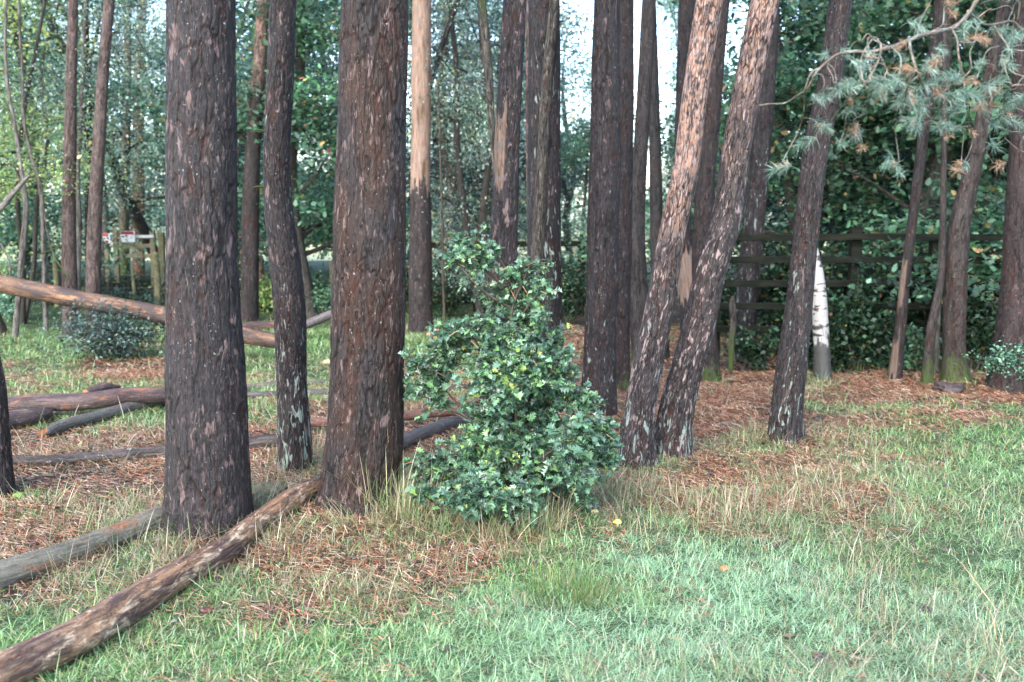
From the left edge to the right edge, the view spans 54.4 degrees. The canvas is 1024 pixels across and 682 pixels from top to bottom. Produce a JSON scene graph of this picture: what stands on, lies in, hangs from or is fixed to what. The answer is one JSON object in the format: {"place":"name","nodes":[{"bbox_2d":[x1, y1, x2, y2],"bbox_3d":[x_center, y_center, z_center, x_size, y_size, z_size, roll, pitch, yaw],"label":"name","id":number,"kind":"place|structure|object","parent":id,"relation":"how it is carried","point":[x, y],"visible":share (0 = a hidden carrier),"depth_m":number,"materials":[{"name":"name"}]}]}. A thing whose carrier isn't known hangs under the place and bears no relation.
{"place":"outdoors","nodes":[
{"label":"outdoors","id":0,"kind":"place"},
{"bbox_2d":[0,220,870,260],"bbox_3d":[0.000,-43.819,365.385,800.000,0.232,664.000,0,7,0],"label":"meadow","id":1,"kind":"structure","parent":0,"point":[314,258],"depth_m":42.27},
{"bbox_2d":[0,37,1008,240],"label":"wood","id":2,"kind":"object","parent":1,"relation":"on","point":[575,194],"visible":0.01,"depth_m":64.75,"materials":[{"name":"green plant"}]},
{"bbox_2d":[0,0,985,219],"label":"sky","id":3,"kind":"structure","parent":0,"point":[637,9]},
{"bbox_2d":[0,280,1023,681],"bbox_3d":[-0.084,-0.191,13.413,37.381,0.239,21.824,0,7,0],"label":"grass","id":4,"kind":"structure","parent":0,"point":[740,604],"depth_m":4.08,"materials":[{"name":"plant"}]},
{"bbox_2d":[0,260,1023,681],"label":"ground","id":5,"kind":"structure","parent":0,"point":[956,540],"depth_m":4.44,"materials":[{"name":"plant"}]},
{"bbox_2d":[0,357,16,497],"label":"pine tree","id":6,"kind":"object","parent":5,"relation":"on","point":[6,467],"visible":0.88,"depth_m":5.61,"materials":[{"name":"brown plant"}]},
{"bbox_2d":[3,0,28,338],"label":"birch sapling","id":7,"kind":"object","parent":5,"relation":"on","point":[21,265],"visible":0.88,"depth_m":12.45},
{"bbox_2d":[17,0,48,330],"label":"birch sapling","id":8,"kind":"object","parent":5,"relation":"on","point":[44,255],"visible":0.87,"depth_m":13.21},
{"bbox_2d":[9,408,57,429],"bbox_3d":[-3.652,0.576,7.430,0.177,0.153,0.670,3,8,22],"label":"fallen log","id":9,"kind":"object","parent":5,"relation":"on","point":[21,418],"visible":0.69,"depth_m":7.39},
{"bbox_2d":[0,0,103,334],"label":"broadleaf tree","id":10,"kind":"object","parent":5,"relation":"on","point":[3,329],"visible":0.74,"depth_m":13.16,"materials":[{"name":"green plant"}]},
{"bbox_2d":[61,0,78,336],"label":"pine tree","id":11,"kind":"object","parent":5,"relation":"on","point":[68,246],"visible":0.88,"depth_m":12.77,"materials":[{"name":"brown plant"}]},
{"bbox_2d":[0,0,148,254],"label":"broadleaf tree","id":12,"kind":"object","parent":5,"relation":"on","point":[12,44],"visible":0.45,"depth_m":14.54,"materials":[{"name":"green plant"}]},
{"bbox_2d":[0,0,161,301],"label":"broadleaf tree","id":13,"kind":"object","parent":5,"relation":"on","point":[51,217],"visible":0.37,"depth_m":17.36,"materials":[{"name":"green plant"}]},
{"bbox_2d":[0,505,162,590],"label":"fallen log","id":14,"kind":"object","parent":5,"relation":"on","point":[21,567],"visible":0.59,"depth_m":4.49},
{"bbox_2d":[76,0,86,318],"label":"birch sapling","id":15,"kind":"object","parent":5,"relation":"on","point":[79,223],"visible":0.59,"depth_m":13.81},
{"bbox_2d":[0,0,165,324],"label":"broadleaf tree","id":16,"kind":"object","parent":5,"relation":"on","point":[25,306],"visible":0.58,"depth_m":13.66,"materials":[{"name":"green plant"}]},
{"bbox_2d":[0,0,165,279],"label":"broadleaf tree","id":17,"kind":"object","parent":5,"relation":"on","point":[107,218],"visible":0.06,"depth_m":24.87,"materials":[{"name":"green plant"}]},
{"bbox_2d":[0,0,165,282],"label":"broadleaf tree","id":18,"kind":"object","parent":5,"relation":"on","point":[93,50],"visible":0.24,"depth_m":17.46,"materials":[{"name":"green plant"}]},
{"bbox_2d":[8,387,164,410],"bbox_3d":[-3.248,0.457,7.904,1.771,0.168,0.315,-2,7,-17],"label":"fallen log","id":19,"kind":"object","parent":5,"relation":"on","point":[85,400],"visible":0.64,"depth_m":7.75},
{"bbox_2d":[82,0,92,280],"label":"pine tree","id":20,"kind":"object","parent":5,"relation":"on","point":[86,188],"visible":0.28,"depth_m":16.65,"materials":[{"name":"brown plant"}]},
{"bbox_2d":[33,292,164,361],"bbox_3d":[-4.384,-0.160,10.989,1.661,0.790,1.232,-6,9,-40],"label":"shrub","id":21,"kind":"object","parent":5,"relation":"on","point":[117,335],"visible":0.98,"depth_m":10.86,"materials":[{"name":"green plant"}]},
{"bbox_2d":[83,0,114,343],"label":"pine tree","id":22,"kind":"object","parent":5,"relation":"on","point":[93,247],"visible":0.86,"depth_m":11.97,"materials":[{"name":"brown plant"}]},
{"bbox_2d":[35,402,164,440],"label":"fallen branch","id":23,"kind":"object","parent":5,"relation":"on","point":[66,424],"visible":0.81,"depth_m":7.47,"materials":[{"name":"wood"}]},
{"bbox_2d":[35,267,165,300],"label":"shrub","id":24,"kind":"object","parent":5,"relation":"on","point":[142,281],"visible":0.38,"depth_m":19.48,"materials":[{"name":"green plant"}]},
{"bbox_2d":[37,252,165,306],"bbox_3d":[-6.519,-0.965,17.283,3.794,1.157,0.146,0,7,0],"label":"wooden fence","id":25,"kind":"object","parent":5,"relation":"on","point":[156,262],"visible":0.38,"depth_m":17.23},
{"bbox_2d":[2,25,237,252],"bbox_3d":[-10.186,-5.511,29.019,8.778,7.324,9.014,-4,8,-32],"label":"broadleaf tree","id":26,"kind":"object","parent":5,"relation":"on","point":[161,180],"visible":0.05,"depth_m":27.64,"materials":[{"name":"green plant"}]},
{"bbox_2d":[118,1,131,281],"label":"mossy tree","id":27,"kind":"object","parent":5,"relation":"on","point":[121,220],"visible":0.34,"depth_m":21.61,"materials":[{"name":"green plant"}]},
{"bbox_2d":[0,274,274,348],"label":"raised log","id":28,"kind":"object","parent":5,"relation":"on","point":[34,290],"visible":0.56,"depth_m":11.12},
{"bbox_2d":[132,0,146,277],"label":"pine tree","id":29,"kind":"object","parent":5,"relation":"on","point":[137,267],"visible":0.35,"depth_m":25.54,"materials":[{"name":"brown plant"}]},
{"bbox_2d":[12,434,277,465],"bbox_3d":[-2.285,0.709,6.499,1.887,0.117,0.232,-2,7,-19],"label":"fallen log","id":30,"kind":"object","parent":5,"relation":"on","point":[262,440],"visible":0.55,"depth_m":6.34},
{"bbox_2d":[0,476,319,681],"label":"fallen log","id":31,"kind":"object","parent":5,"relation":"on","point":[82,633],"visible":0.89,"depth_m":3.84,"materials":[{"name":"wood"}]},
{"bbox_2d":[10,0,339,259],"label":"broadleaf tree","id":32,"kind":"object","parent":5,"relation":"on","point":[140,224],"visible":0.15,"depth_m":19.43,"materials":[{"name":"green plant"}]},
{"bbox_2d":[46,0,340,198],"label":"broadleaf tree","id":33,"kind":"object","parent":5,"relation":"on","point":[162,86],"visible":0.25,"depth_m":15.59,"materials":[{"name":"green plant"}]},
{"bbox_2d":[160,0,253,541],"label":"pine tree","id":34,"kind":"object","parent":5,"relation":"on","point":[207,460],"visible":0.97,"depth_m":4.73,"materials":[{"name":"brown plant"}]},
{"bbox_2d":[110,3,334,280],"bbox_3d":[-6.057,-5.220,22.874,5.580,8.283,6.231,-4,8,-29],"label":"broadleaf tree","id":35,"kind":"object","parent":5,"relation":"on","point":[156,118],"visible":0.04,"depth_m":22.54,"materials":[{"name":"green plant"}]},
{"bbox_2d":[240,0,268,321],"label":"pine tree","id":36,"kind":"object","parent":5,"relation":"on","point":[249,295],"visible":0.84,"depth_m":14.75,"materials":[{"name":"brown plant"}]},
{"bbox_2d":[249,0,313,473],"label":"pine tree","id":37,"kind":"object","parent":5,"relation":"on","point":[290,334],"visible":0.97,"depth_m":5.87,"materials":[{"name":"brown plant"}]},
{"bbox_2d":[236,0,338,271],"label":"broadleaf tree","id":38,"kind":"object","parent":5,"relation":"on","point":[320,191],"visible":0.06,"depth_m":18.79,"materials":[{"name":"green plant"}]},
{"bbox_2d":[118,0,462,317],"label":"broadleaf tree","id":39,"kind":"object","parent":5,"relation":"on","point":[322,136],"visible":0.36,"depth_m":15.01,"materials":[{"name":"green plant"}]},
{"bbox_2d":[271,264,331,314],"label":"shrub","id":40,"kind":"object","parent":5,"relation":"on","point":[321,299],"visible":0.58,"depth_m":15.65,"materials":[{"name":"green plant"}]},
{"bbox_2d":[313,0,408,516],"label":"pine tree","id":41,"kind":"object","parent":5,"relation":"on","point":[367,343],"visible":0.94,"depth_m":5.01,"materials":[{"name":"brown plant"}]},
{"bbox_2d":[317,441,440,516],"bbox_3d":[-0.675,0.687,5.213,0.781,0.405,0.829,0,7,0],"label":"grass tuft","id":42,"kind":"object","parent":5,"relation":"on","point":[399,484],"visible":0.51,"depth_m":5.12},
{"bbox_2d":[310,407,464,426],"bbox_3d":[-0.909,0.561,7.366,1.302,0.087,0.149,-3,8,-23],"label":"fallen log","id":43,"kind":"object","parent":5,"relation":"on","point":[321,421],"visible":0.25,"depth_m":7.38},
{"bbox_2d":[350,454,458,539],"bbox_3d":[-0.495,0.738,5.127,0.780,0.349,0.774,-6,9,-41],"label":"grass tuft","id":44,"kind":"object","parent":5,"relation":"on","point":[408,496],"visible":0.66,"depth_m":5.06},
{"bbox_2d":[408,0,433,333],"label":"dead pine","id":45,"kind":"object","parent":5,"relation":"on","point":[420,283],"visible":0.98,"depth_m":13.22,"materials":[{"name":"wood"}]},
{"bbox_2d":[236,0,634,256],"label":"broadleaf tree","id":46,"kind":"object","parent":5,"relation":"on","point":[435,150],"visible":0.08,"depth_m":20.96,"materials":[{"name":"green plant"}]},
{"bbox_2d":[382,480,488,536],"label":"grass tuft","id":47,"kind":"object","parent":5,"relation":"on","point":[445,519],"visible":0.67,"depth_m":4.93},
{"bbox_2d":[403,413,477,449],"bbox_3d":[-0.543,0.632,7.057,0.124,0.115,1.475,3,8,25],"label":"fallen log","id":48,"kind":"object","parent":5,"relation":"on","point":[422,433],"visible":0.51,"depth_m":6.95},
{"bbox_2d":[438,76,445,324],"bbox_3d":[-0.938,-1.763,13.385,0.080,3.500,0.044,0,7,0],"label":"slender tree","id":49,"kind":"object","parent":5,"relation":"on","point":[442,251],"visible":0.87,"depth_m":13.39,"materials":[{"name":"brown plant"}]},
{"bbox_2d":[432,267,472,317],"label":"shrub","id":50,"kind":"object","parent":5,"relation":"on","point":[451,302],"visible":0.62,"depth_m":15.44,"materials":[{"name":"green plant"}]},
{"bbox_2d":[306,0,649,304],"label":"broadleaf tree","id":51,"kind":"object","parent":5,"relation":"on","point":[444,154],"visible":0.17,"depth_m":16.89,"materials":[{"name":"green plant"}]},
{"bbox_2d":[406,0,583,264],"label":"broadleaf tree","id":52,"kind":"object","parent":5,"relation":"on","point":[478,195],"visible":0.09,"depth_m":18.46,"materials":[{"name":"green plant"}]},
{"bbox_2d":[440,497,554,543],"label":"grass tuft","id":53,"kind":"object","parent":5,"relation":"on","point":[507,525],"visible":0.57,"depth_m":4.83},
{"bbox_2d":[405,0,593,321],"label":"broadleaf tree","id":54,"kind":"object","parent":5,"relation":"on","point":[454,80],"visible":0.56,"depth_m":14.06,"materials":[{"name":"green plant"}]},
{"bbox_2d":[406,0,593,237],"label":"broadleaf tree","id":55,"kind":"object","parent":5,"relation":"on","point":[570,34],"visible":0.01,"depth_m":29.17,"materials":[{"name":"green plant"}]},
{"bbox_2d":[477,0,526,464],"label":"pine tree","id":56,"kind":"object","parent":5,"relation":"on","point":[504,214],"visible":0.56,"depth_m":5.80,"materials":[{"name":"brown plant"}]},
{"bbox_2d":[479,0,494,171],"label":"hanging dead branch","id":57,"kind":"object","parent":56,"relation":"hanging from","point":[486,52],"visible":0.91,"depth_m":7.19,"materials":[{"name":"brown plant"}]},
{"bbox_2d":[432,241,586,315],"bbox_3d":[-0.059,-0.905,15.870,2.528,1.384,0.176,0,7,0],"label":"rail fence","id":58,"kind":"object","parent":5,"relation":"on","point":[524,243],"visible":0.12,"depth_m":15.77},
{"bbox_2d":[398,222,624,531],"bbox_3d":[-0.010,0.192,5.034,1.181,1.584,0.791,0,7,0],"label":"holly bush","id":59,"kind":"object","parent":5,"relation":"on","point":[521,436],"visible":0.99,"depth_m":4.93,"materials":[{"name":"green plant"}]},
{"bbox_2d":[0,323,1023,681],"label":"pine needles","id":60,"kind":"object","parent":5,"relation":"on","point":[762,389],"visible":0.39,"depth_m":5.95,"materials":[{"name":"plant"}]},
{"bbox_2d":[3,344,1023,681],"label":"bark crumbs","id":61,"kind":"object","parent":5,"relation":"on","point":[447,646],"visible":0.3,"depth_m":5.04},
{"bbox_2d":[525,0,528,282],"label":"slender tree","id":62,"kind":"object","parent":5,"relation":"on","point":[526,77],"visible":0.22,"depth_m":9.17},
{"bbox_2d":[488,0,591,279],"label":"broadleaf tree","id":63,"kind":"object","parent":5,"relation":"on","point":[563,180],"visible":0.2,"depth_m":20.78,"materials":[{"name":"green plant"}]},
{"bbox_2d":[529,0,558,305],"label":"slender tree","id":64,"kind":"object","parent":5,"relation":"on","point":[541,176],"visible":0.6,"depth_m":7.44,"materials":[{"name":"brown plant"}]},
{"bbox_2d":[527,0,563,413],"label":"pine tree","id":65,"kind":"object","parent":5,"relation":"on","point":[538,10],"visible":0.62,"depth_m":7.51,"materials":[{"name":"brown plant"}]},
{"bbox_2d":[503,489,596,538],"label":"grass tuft","id":66,"kind":"object","parent":5,"relation":"on","point":[558,512],"visible":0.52,"depth_m":4.94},
{"bbox_2d":[501,548,618,608],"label":"grass tuft","id":67,"kind":"object","parent":5,"relation":"on","point":[557,577],"visible":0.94,"depth_m":4.10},
{"bbox_2d":[471,2,674,277],"bbox_3d":[0.658,-4.817,25.186,6.274,6.854,5.763,-7,10,-43],"label":"broadleaf tree","id":68,"kind":"object","parent":5,"relation":"on","point":[563,111],"visible":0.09,"depth_m":25.71,"materials":[{"name":"green plant"}]},
{"bbox_2d":[561,256,586,324],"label":"shrub","id":69,"kind":"object","parent":5,"relation":"on","point":[573,291],"visible":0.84,"depth_m":14.16,"materials":[{"name":"green plant"}]},
{"bbox_2d":[555,564,630,610],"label":"grass tuft","id":70,"kind":"object","parent":5,"relation":"on","point":[603,603],"visible":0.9,"depth_m":4.01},
{"bbox_2d":[560,27,639,282],"bbox_3d":[1.121,-3.054,17.645,1.762,5.136,1.968,-5,9,-37],"label":"broadleaf tree","id":71,"kind":"object","parent":5,"relation":"on","point":[581,138],"visible":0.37,"depth_m":17.54,"materials":[{"name":"green plant"}]},
{"bbox_2d":[580,0,620,416],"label":"pine tree","id":72,"kind":"object","parent":5,"relation":"on","point":[599,370],"visible":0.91,"depth_m":7.44,"materials":[{"name":"brown plant"}]},
{"bbox_2d":[616,0,633,390],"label":"pine tree","id":73,"kind":"object","parent":5,"relation":"on","point":[626,184],"visible":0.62,"depth_m":8.73,"materials":[{"name":"brown plant"}]},
{"bbox_2d":[630,0,655,365],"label":"pine tree","id":74,"kind":"object","parent":5,"relation":"on","point":[639,288],"visible":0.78,"depth_m":9.41,"materials":[{"name":"brown plant"}]},
{"bbox_2d":[649,13,669,358],"bbox_3d":[1.553,-4.231,10.562,0.462,9.107,0.198,0,7,0],"label":"ivy clad tree","id":75,"kind":"object","parent":5,"relation":"on","point":[655,185],"visible":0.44,"depth_m":10.79,"materials":[{"name":"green plant"}]},
{"bbox_2d":[646,59,677,295],"bbox_3d":[3.423,-3.238,19.770,1.527,4.970,1.705,4,8,28],"label":"broadleaf tree","id":76,"kind":"object","parent":5,"relation":"on","point":[671,161],"visible":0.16,"depth_m":19.90,"materials":[{"name":"green plant"}]},
{"bbox_2d":[618,0,722,470],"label":"leaning pine","id":77,"kind":"object","parent":5,"relation":"on","point":[637,435],"visible":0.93,"depth_m":5.97,"materials":[{"name":"orange plant"}]},
{"bbox_2d":[636,0,729,223],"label":"broadleaf tree","id":78,"kind":"object","parent":5,"relation":"on","point":[675,31],"visible":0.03,"depth_m":26.65,"materials":[{"name":"green plant"}]},
{"bbox_2d":[674,0,695,330],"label":"pine tree","id":79,"kind":"object","parent":5,"relation":"on","point":[686,8],"visible":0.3,"depth_m":9.93,"materials":[{"name":"brown plant"}]},
{"bbox_2d":[633,1,773,235],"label":"broadleaf tree","id":80,"kind":"object","parent":5,"relation":"on","point":[669,39],"visible":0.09,"depth_m":23.52,"materials":[{"name":"green plant"}]},
{"bbox_2d":[692,0,729,382],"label":"pine tree","id":81,"kind":"object","parent":5,"relation":"on","point":[704,199],"visible":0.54,"depth_m":9.20,"materials":[{"name":"brown plant"}]},
{"bbox_2d":[655,0,778,459],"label":"leaning pine","id":82,"kind":"object","parent":5,"relation":"on","point":[674,424],"visible":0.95,"depth_m":6.16,"materials":[{"name":"orange plant"}]},
{"bbox_2d":[720,263,738,337],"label":"shrub","id":83,"kind":"object","parent":5,"relation":"on","point":[724,317],"visible":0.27,"depth_m":12.57,"materials":[{"name":"green plant"}]},
{"bbox_2d":[561,0,941,278],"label":"broadleaf tree","id":84,"kind":"object","parent":5,"relation":"on","point":[789,188],"visible":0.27,"depth_m":13.21,"materials":[{"name":"green plant"}]},
{"bbox_2d":[724,320,779,372],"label":"shrub","id":85,"kind":"object","parent":5,"relation":"on","point":[754,354],"visible":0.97,"depth_m":9.91,"materials":[{"name":"green plant"}]},
{"bbox_2d":[721,230,791,354],"bbox_3d":[2.940,-0.527,11.242,1.361,1.444,1.134,0,7,0],"label":"shrub","id":86,"kind":"object","parent":5,"relation":"on","point":[777,271],"visible":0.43,"depth_m":11.18,"materials":[{"name":"green plant"}]},
{"bbox_2d":[734,0,779,362],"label":"pine tree","id":87,"kind":"object","parent":5,"relation":"on","point":[756,203],"visible":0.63,"depth_m":10.61,"materials":[{"name":"brown plant"}]},
{"bbox_2d":[581,0,1013,255],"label":"broadleaf tree","id":88,"kind":"object","parent":5,"relation":"on","point":[719,149],"visible":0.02,"depth_m":18.53,"materials":[{"name":"green plant"}]},
{"bbox_2d":[767,0,851,443],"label":"pine tree","id":89,"kind":"object","parent":5,"relation":"on","point":[787,399],"visible":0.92,"depth_m":6.67,"materials":[{"name":"brown plant"}]},
{"bbox_2d":[767,264,854,370],"bbox_3d":[3.045,-0.211,10.046,0.833,1.115,0.914,-5,9,-37],"label":"shrub","id":90,"kind":"object","parent":5,"relation":"on","point":[810,356],"visible":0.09,"depth_m":9.99,"materials":[{"name":"green plant"}]},
{"bbox_2d":[812,248,831,380],"bbox_3d":[2.899,-0.270,9.365,0.307,1.538,0.210,0,7,0],"label":"broken birch","id":91,"kind":"object","parent":5,"relation":"on","point":[821,351],"visible":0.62,"depth_m":9.33,"materials":[{"name":"white plant"}]},
{"bbox_2d":[646,0,1008,271],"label":"broadleaf tree","id":92,"kind":"object","parent":5,"relation":"on","point":[832,222],"visible":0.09,"depth_m":16.06,"materials":[{"name":"green plant"}]},
{"bbox_2d":[818,229,898,358],"bbox_3d":[3.626,-0.474,10.761,1.442,1.464,1.022,0,7,0],"label":"shrub","id":93,"kind":"object","parent":5,"relation":"on","point":[841,273],"visible":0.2,"depth_m":10.65,"materials":[{"name":"green plant"}]},
{"bbox_2d":[716,227,1002,367],"bbox_3d":[4.601,-0.351,10.322,5.153,1.653,0.185,0,7,-2],"label":"rail fence","id":94,"kind":"object","parent":5,"relation":"on","point":[856,236],"visible":0.34,"depth_m":10.17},
{"bbox_2d":[718,0,1011,315],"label":"broadleaf tree","id":95,"kind":"object","parent":5,"relation":"on","point":[867,10],"visible":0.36,"depth_m":11.58,"materials":[{"name":"green plant"}]},
{"bbox_2d":[827,259,905,373],"bbox_3d":[3.458,-0.229,9.939,0.974,1.176,0.722,0,7,0],"label":"shrub","id":96,"kind":"object","parent":5,"relation":"on","point":[856,340],"visible":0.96,"depth_m":9.85,"materials":[{"name":"green plant"}]},
{"bbox_2d":[720,0,1013,272],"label":"broadleaf tree","id":97,"kind":"object","parent":5,"relation":"on","point":[929,161],"visible":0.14,"depth_m":12.66,"materials":[{"name":"green plant"}]},
{"bbox_2d":[757,0,1023,182],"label":"overhanging pine","id":98,"kind":"object","parent":5,"relation":"on","point":[915,123],"visible":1,"depth_m":3.14,"materials":[{"name":"green plant"}]},
{"bbox_2d":[862,242,942,347],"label":"shrub","id":99,"kind":"object","parent":5,"relation":"on","point":[916,317],"visible":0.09,"depth_m":10.87,"materials":[{"name":"green plant"}]},
{"bbox_2d":[887,0,941,380],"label":"scarred tree","id":100,"kind":"object","parent":5,"relation":"on","point":[895,370],"visible":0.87,"depth_m":9.30,"materials":[{"name":"brown plant"}]},
{"bbox_2d":[820,0,1013,313],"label":"broadleaf tree","id":101,"kind":"object","parent":5,"relation":"on","point":[976,290],"visible":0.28,"depth_m":10.65,"materials":[{"name":"green plant"}]},
{"bbox_2d":[903,322,941,371],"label":"shrub","id":102,"kind":"object","parent":5,"relation":"on","point":[915,344],"visible":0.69,"depth_m":10.01,"materials":[{"name":"green plant"}]},
{"bbox_2d":[920,0,946,384],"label":"crooked tree","id":103,"kind":"object","parent":5,"relation":"on","point":[927,374],"visible":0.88,"depth_m":9.05,"materials":[{"name":"brown plant"}]},
{"bbox_2d":[939,0,1012,383],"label":"mossy tree","id":104,"kind":"object","parent":5,"relation":"on","point":[954,368],"visible":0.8,"depth_m":9.03,"materials":[{"name":"brown plant"}]},
{"bbox_2d":[966,287,999,371],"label":"shrub","id":105,"kind":"object","parent":5,"relation":"on","point":[979,340],"visible":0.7,"depth_m":9.81,"materials":[{"name":"green plant"}]},
{"bbox_2d":[959,335,1023,387],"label":"shrub","id":106,"kind":"object","parent":5,"relation":"on","point":[1001,355],"visible":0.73,"depth_m":8.73,"materials":[{"name":"green plant"}]},
{"bbox_2d":[985,0,1023,394],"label":"pine tree","id":107,"kind":"object","parent":5,"relation":"on","point":[1009,326],"visible":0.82,"depth_m":8.68,"materials":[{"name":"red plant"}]},
{"bbox_2d":[0,310,1023,681],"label":"dry grass","id":108,"kind":"structure","parent":0,"point":[128,506],"depth_m":4.75,"materials":[{"name":"plant"}]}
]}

